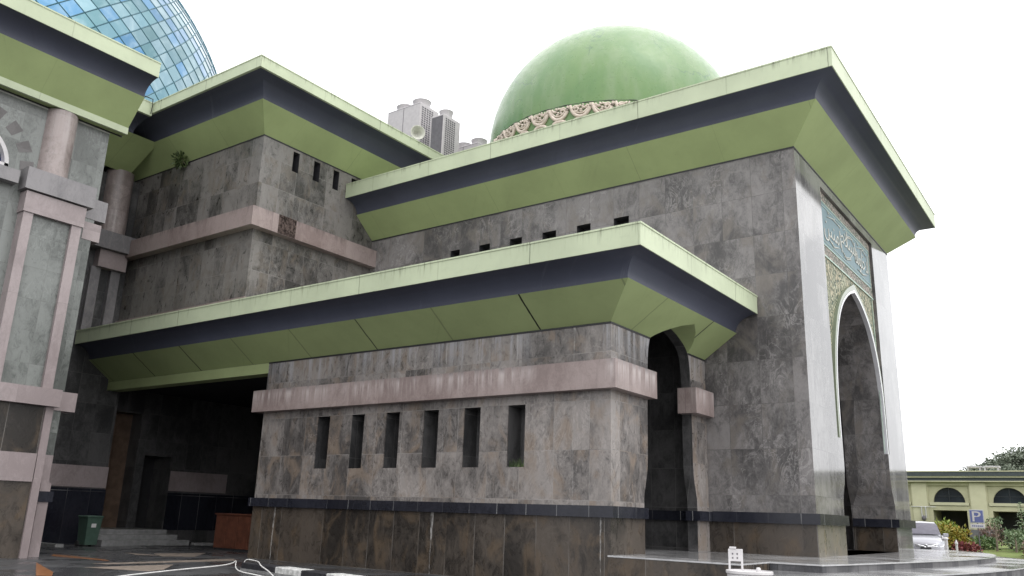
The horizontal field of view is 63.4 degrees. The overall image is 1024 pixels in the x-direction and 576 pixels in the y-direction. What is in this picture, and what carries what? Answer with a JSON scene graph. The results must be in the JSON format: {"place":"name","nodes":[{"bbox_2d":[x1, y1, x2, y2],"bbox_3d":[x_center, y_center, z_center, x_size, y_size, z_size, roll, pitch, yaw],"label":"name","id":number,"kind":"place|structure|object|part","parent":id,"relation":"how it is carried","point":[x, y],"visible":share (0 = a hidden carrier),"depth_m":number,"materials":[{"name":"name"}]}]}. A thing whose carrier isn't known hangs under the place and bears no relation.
{"place":"outdoors","nodes":[
{"label":"outdoors","id":0,"kind":"place"},
{"bbox_2d":[0,541,443,575],"bbox_3d":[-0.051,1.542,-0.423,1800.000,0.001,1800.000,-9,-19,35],"label":"ground","id":1,"kind":"structure","parent":0,"point":[62,566],"depth_m":23.36,"materials":[{"name":"grey concrete"}]},
{"bbox_2d":[36,554,107,575],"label":"paving pattern","id":2,"kind":"object","parent":1,"relation":"on","point":[41,570],"visible":1,"depth_m":20.07,"materials":[{"name":"orange tile"}]},
{"bbox_2d":[0,0,160,557],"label":"hall bay","id":3,"kind":"object","parent":1,"relation":"on","point":[72,94],"visible":1,"depth_m":25.05,"materials":[{"name":"grey stone"}]},
{"bbox_2d":[0,136,8,165],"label":"arched window","id":4,"kind":"structure","parent":3,"relation":"in","point":[4,158],"depth_m":24.80,"materials":[{"name":"grey glass"}]},
{"bbox_2d":[75,515,103,545],"bbox_3d":[-15.797,9.063,30.963,0.740,1.098,0.620,-9,-19,35],"label":"wheelie bin","id":5,"kind":"object","parent":1,"relation":"on","point":[89,526],"visible":1,"depth_m":30.78,"materials":[{"name":"green plastic"}]},
{"bbox_2d":[41,542,212,546],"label":"porch kerb","id":6,"kind":"structure","parent":1,"relation":"on","point":[62,545],"depth_m":30.02,"materials":[{"name":"grey stone"}]},
{"bbox_2d":[41,99,263,545],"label":"hall","id":7,"kind":"structure","parent":1,"relation":"on","point":[136,468],"depth_m":35.85,"materials":[{"name":"stone"}]},
{"bbox_2d":[101,413,132,527],"bbox_3d":[-17.478,7.836,35.858,0.120,4.850,1.500,-9,-19,35],"label":"door","id":8,"kind":"structure","parent":7,"relation":"in","point":[123,422],"depth_m":36.12,"materials":[{"name":"brown wood"}]},
{"bbox_2d":[33,0,216,102],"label":"dome","id":9,"kind":"structure","parent":7,"relation":"on","point":[166,34],"depth_m":39.48,"materials":[{"name":"blue glass"}]},
{"bbox_2d":[134,457,154,526],"bbox_3d":[-16.906,9.175,37.340,0.080,3.070,1.260,-9,-19,35],"label":"doorway","id":10,"kind":"structure","parent":7,"relation":"in","point":[145,486],"depth_m":37.61,"materials":[{"name":"black metal"}]},
{"bbox_2d":[85,553,235,570],"bbox_3d":[-10.086,8.075,24.605,3.673,0.001,9.195,6,-16,-15],"label":"paving pattern","id":11,"kind":"object","parent":1,"relation":"on","point":[148,567],"visible":0.95,"depth_m":23.08,"materials":[{"name":"tile"}]},
{"bbox_2d":[121,561,235,575],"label":"rope","id":12,"kind":"object","parent":1,"relation":"on","point":[177,569],"visible":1,"depth_m":18.32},
{"bbox_2d":[213,513,251,551],"bbox_3d":[-10.056,9.203,31.223,2.900,1.340,0.750,-9,-19,35],"label":"wooden cabinet","id":13,"kind":"object","parent":1,"relation":"on","point":[232,531],"visible":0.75,"depth_m":31.12,"materials":[{"name":"brown wood"}]},
{"bbox_3d":[-11.092,9.251,31.561,0.640,1.080,0.025,-9,-19,35],"label":"door panel","id":14,"kind":"part","parent":13,"relation":"part of","materials":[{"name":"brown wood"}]},
{"bbox_3d":[-10.531,9.162,31.169,0.640,1.080,0.025,-9,-19,35],"label":"door panel","id":15,"kind":"part","parent":13,"relation":"part of","materials":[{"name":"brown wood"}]},
{"bbox_3d":[-9.970,9.073,30.777,0.640,1.080,0.025,-9,-19,35],"label":"door panel","id":16,"kind":"part","parent":13,"relation":"part of","materials":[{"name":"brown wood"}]},
{"bbox_2d":[235,560,260,575],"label":"rope","id":17,"kind":"object","parent":1,"relation":"on","point":[245,572],"visible":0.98,"depth_m":19.55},
{"bbox_2d":[240,562,288,574],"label":"kerb block","id":18,"kind":"structure","parent":1,"relation":"on","point":[255,567],"depth_m":21.03,"materials":[{"name":"black paint"}]},
{"bbox_2d":[244,559,273,575],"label":"rope","id":19,"kind":"object","parent":18,"relation":"on","point":[260,565],"visible":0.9,"depth_m":20.17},
{"bbox_2d":[274,567,312,575],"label":"kerb block","id":20,"kind":"structure","parent":1,"relation":"on","point":[287,571],"depth_m":20.04,"materials":[{"name":"white paint"}]},
{"bbox_2d":[301,570,336,575],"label":"kerb block","id":21,"kind":"structure","parent":1,"relation":"on","point":[313,573],"depth_m":19.32,"materials":[{"name":"black paint"}]},
{"bbox_2d":[326,573,359,575],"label":"kerb block","id":22,"kind":"structure","parent":1,"relation":"on","point":[335,574],"depth_m":18.71,"materials":[{"name":"white paint"}]},
{"bbox_2d":[75,221,757,575],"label":"side wing","id":23,"kind":"structure","parent":1,"relation":"on","point":[410,412],"depth_m":23.48,"materials":[{"name":"grey stone"}]},
{"bbox_2d":[115,54,444,322],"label":"block","id":24,"kind":"structure","parent":23,"relation":"on","point":[250,200],"depth_m":33.03,"materials":[{"name":"stone"}]},
{"bbox_2d":[170,150,189,169],"bbox_3d":[-13.792,-5.341,34.644,0.814,0.981,0.892,-9,-19,35],"label":"plant","id":25,"kind":"object","parent":24,"relation":"attached to","point":[176,163],"depth_m":34.53,"materials":[{"name":"green plant"}]},
{"bbox_2d":[411,125,424,139],"bbox_3d":[-4.290,-6.608,36.882,0.660,1.070,0.830,7,-8,-18],"label":"satellite dish","id":26,"kind":"object","parent":24,"relation":"on","point":[417,132],"visible":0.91,"depth_m":36.62,"materials":[{"name":"beige plastic"}]},
{"bbox_2d":[430,109,459,154],"bbox_3d":[-3.187,-6.479,38.967,0.808,3.910,1.208,-9,-19,35],"label":"air conditioner","id":27,"kind":"object","parent":24,"relation":"on","point":[445,133],"visible":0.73,"depth_m":38.77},
{"bbox_2d":[459,138,487,150],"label":"air conditioner","id":28,"kind":"object","parent":24,"relation":"on","point":[475,142],"visible":0.12,"depth_m":40.90,"materials":[{"name":"grey metal"}]},
{"bbox_2d":[509,460,523,466],"bbox_3d":[0.162,4.583,21.837,0.554,0.254,0.313,-9,-19,35],"label":"grass tuft","id":29,"kind":"object","parent":23,"relation":"on","point":[515,464],"visible":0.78,"depth_m":21.83,"materials":[{"name":"green plant"}]},
{"bbox_2d":[345,45,934,556],"bbox_3d":[5.502,3.373,33.737,19.925,14.910,16.070,-9,-19,35],"label":"entrance portal","id":30,"kind":"object","parent":1,"relation":"on","point":[789,195],"visible":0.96,"depth_m":27.13,"materials":[{"name":"grey stone"}]},
{"bbox_2d":[490,25,720,142],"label":"dome","id":31,"kind":"structure","parent":30,"relation":"on","point":[584,72],"depth_m":32.97,"materials":[{"name":"green paint"}]},
{"bbox_2d":[726,567,773,575],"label":"block","id":32,"kind":"object","parent":1,"relation":"on","point":[758,571],"visible":0.98,"depth_m":10.30,"materials":[{"name":"paint"}]},
{"bbox_2d":[728,547,743,570],"bbox_3d":[2.861,3.465,10.610,0.182,0.296,0.040,-2,-16,16],"label":"chair","id":33,"kind":"object","parent":32,"relation":"on","point":[734,554],"visible":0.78,"depth_m":10.61,"materials":[{"name":"white paint"}]},
{"bbox_2d":[607,548,1023,575],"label":"entrance steps","id":34,"kind":"structure","parent":1,"relation":"on","point":[915,562],"depth_m":20.04,"materials":[{"name":"grey stone"}]},
{"bbox_2d":[941,536,948,549],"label":"gate pillar","id":35,"kind":"structure","parent":1,"relation":"on","point":[946,542],"depth_m":40.26,"materials":[{"name":"white paint"}]},
{"bbox_2d":[907,470,1023,540],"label":"arcade building","id":36,"kind":"structure","parent":1,"relation":"on","point":[954,496],"depth_m":65.30,"materials":[{"name":"yellow paint"}]},
{"bbox_2d":[911,506,927,520],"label":"wall lamp","id":37,"kind":"object","parent":36,"relation":"attached to","point":[924,517],"visible":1,"depth_m":66.11,"materials":[{"name":"white metal"}]},
{"bbox_2d":[929,488,969,505],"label":"window","id":38,"kind":"structure","parent":36,"relation":"in","point":[945,496],"depth_m":65.81,"materials":[{"name":"black glass"}]},
{"bbox_2d":[941,511,969,537],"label":"doorway","id":39,"kind":"structure","parent":36,"relation":"in","point":[960,518],"depth_m":67.95,"materials":[{"name":"black metal"}]},
{"bbox_2d":[966,466,982,470],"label":"roof frame","id":40,"kind":"object","parent":36,"relation":"on","point":[969,467],"visible":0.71,"depth_m":65.98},
{"bbox_2d":[983,466,1000,470],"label":"roof frame","id":41,"kind":"object","parent":36,"relation":"on","point":[997,467],"visible":0.71,"depth_m":65.32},
{"bbox_2d":[989,488,1023,506],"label":"window","id":42,"kind":"structure","parent":36,"relation":"in","point":[1007,496],"depth_m":63.49,"materials":[{"name":"black glass"}]},
{"bbox_2d":[999,513,1023,540],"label":"doorway","id":43,"kind":"structure","parent":36,"relation":"in","point":[1010,519],"depth_m":65.79,"materials":[{"name":"black metal"}]},
{"bbox_2d":[959,453,1023,470],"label":"rain tree","id":44,"kind":"object","parent":1,"relation":"on","point":[1003,465],"visible":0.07,"depth_m":95.35,"materials":[{"name":"green plant"}]},
{"bbox_2d":[972,444,1023,469],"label":"rain tree","id":45,"kind":"object","parent":1,"relation":"on","point":[1016,457],"visible":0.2,"depth_m":95.97,"materials":[{"name":"green plant"}]},
{"bbox_2d":[387,98,438,146],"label":"building","id":46,"kind":"structure","parent":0,"point":[405,118],"depth_m":40.17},
{"bbox_2d":[180,0,1023,470],"label":"sky","id":47,"kind":"structure","parent":0,"point":[943,80],"materials":[{"name":"white"}]},
{"bbox_2d":[950,539,1023,558],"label":"lawn","id":48,"kind":"structure","parent":0,"point":[1005,551],"depth_m":42.31,"materials":[{"name":"green plant"}]},
{"bbox_2d":[929,517,966,535],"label":"green bush","id":49,"kind":"object","parent":48,"relation":"on","point":[946,522],"visible":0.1,"depth_m":45.38,"materials":[{"name":"green plant"}]},
{"bbox_2d":[937,521,973,549],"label":"croton bush","id":50,"kind":"object","parent":48,"relation":"on","point":[958,534],"visible":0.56,"depth_m":43.20,"materials":[{"name":"yellow plant"}]},
{"bbox_2d":[951,540,982,552],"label":"red hedge","id":51,"kind":"object","parent":48,"relation":"on","point":[962,546],"visible":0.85,"depth_m":41.75,"materials":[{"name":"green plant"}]},
{"bbox_2d":[969,510,984,551],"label":"parking sign","id":52,"kind":"object","parent":48,"relation":"on","point":[976,516],"visible":0.98,"depth_m":42.69,"materials":[{"name":"blue metal"}]},
{"bbox_2d":[971,534,1000,549],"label":"green shrub","id":53,"kind":"object","parent":48,"relation":"on","point":[988,543],"visible":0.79,"depth_m":44.02,"materials":[{"name":"green plant"}]},
{"bbox_2d":[975,520,1009,548],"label":"bronze shrub","id":54,"kind":"object","parent":48,"relation":"on","point":[985,531],"visible":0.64,"depth_m":45.10,"materials":[{"name":"brown plant"}]},
{"bbox_2d":[985,516,1007,550],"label":"young tree","id":55,"kind":"object","parent":48,"relation":"on","point":[996,519],"visible":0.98,"depth_m":43.39,"materials":[{"name":"green plant"}]},
{"bbox_2d":[999,527,1022,548],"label":"tall shrub","id":56,"kind":"object","parent":48,"relation":"on","point":[1011,546],"visible":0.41,"depth_m":44.88,"materials":[{"name":"green plant"}]},
{"bbox_2d":[1003,529,1023,552],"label":"young tree","id":57,"kind":"object","parent":48,"relation":"on","point":[1016,536],"visible":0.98,"depth_m":42.35,"materials":[{"name":"green plant"}]},
{"bbox_2d":[1009,529,1023,550],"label":"leafy shrub","id":58,"kind":"object","parent":48,"relation":"on","point":[1020,541],"visible":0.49,"depth_m":42.87,"materials":[{"name":"green plant"}]},
{"bbox_2d":[1014,502,1023,531],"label":"conifer","id":59,"kind":"object","parent":48,"relation":"on","point":[1021,522],"visible":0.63,"depth_m":45.32,"materials":[{"name":"green plant"}]},
{"bbox_2d":[1019,540,1023,555],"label":"shrub","id":60,"kind":"object","parent":48,"relation":"on","point":[1022,548],"visible":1,"depth_m":40.24,"materials":[{"name":"green plant"}]},
{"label":"driveway","id":61,"kind":"structure","parent":0,"visible":0},
{"bbox_2d":[912,521,948,549],"bbox_3d":[18.790,11.563,37.947,2.037,1.724,4.202,-5,-17,22],"label":"parked car","id":62,"kind":"object","parent":61,"relation":"on","point":[927,535],"visible":0.5,"depth_m":36.85,"materials":[{"name":"silver metal"}]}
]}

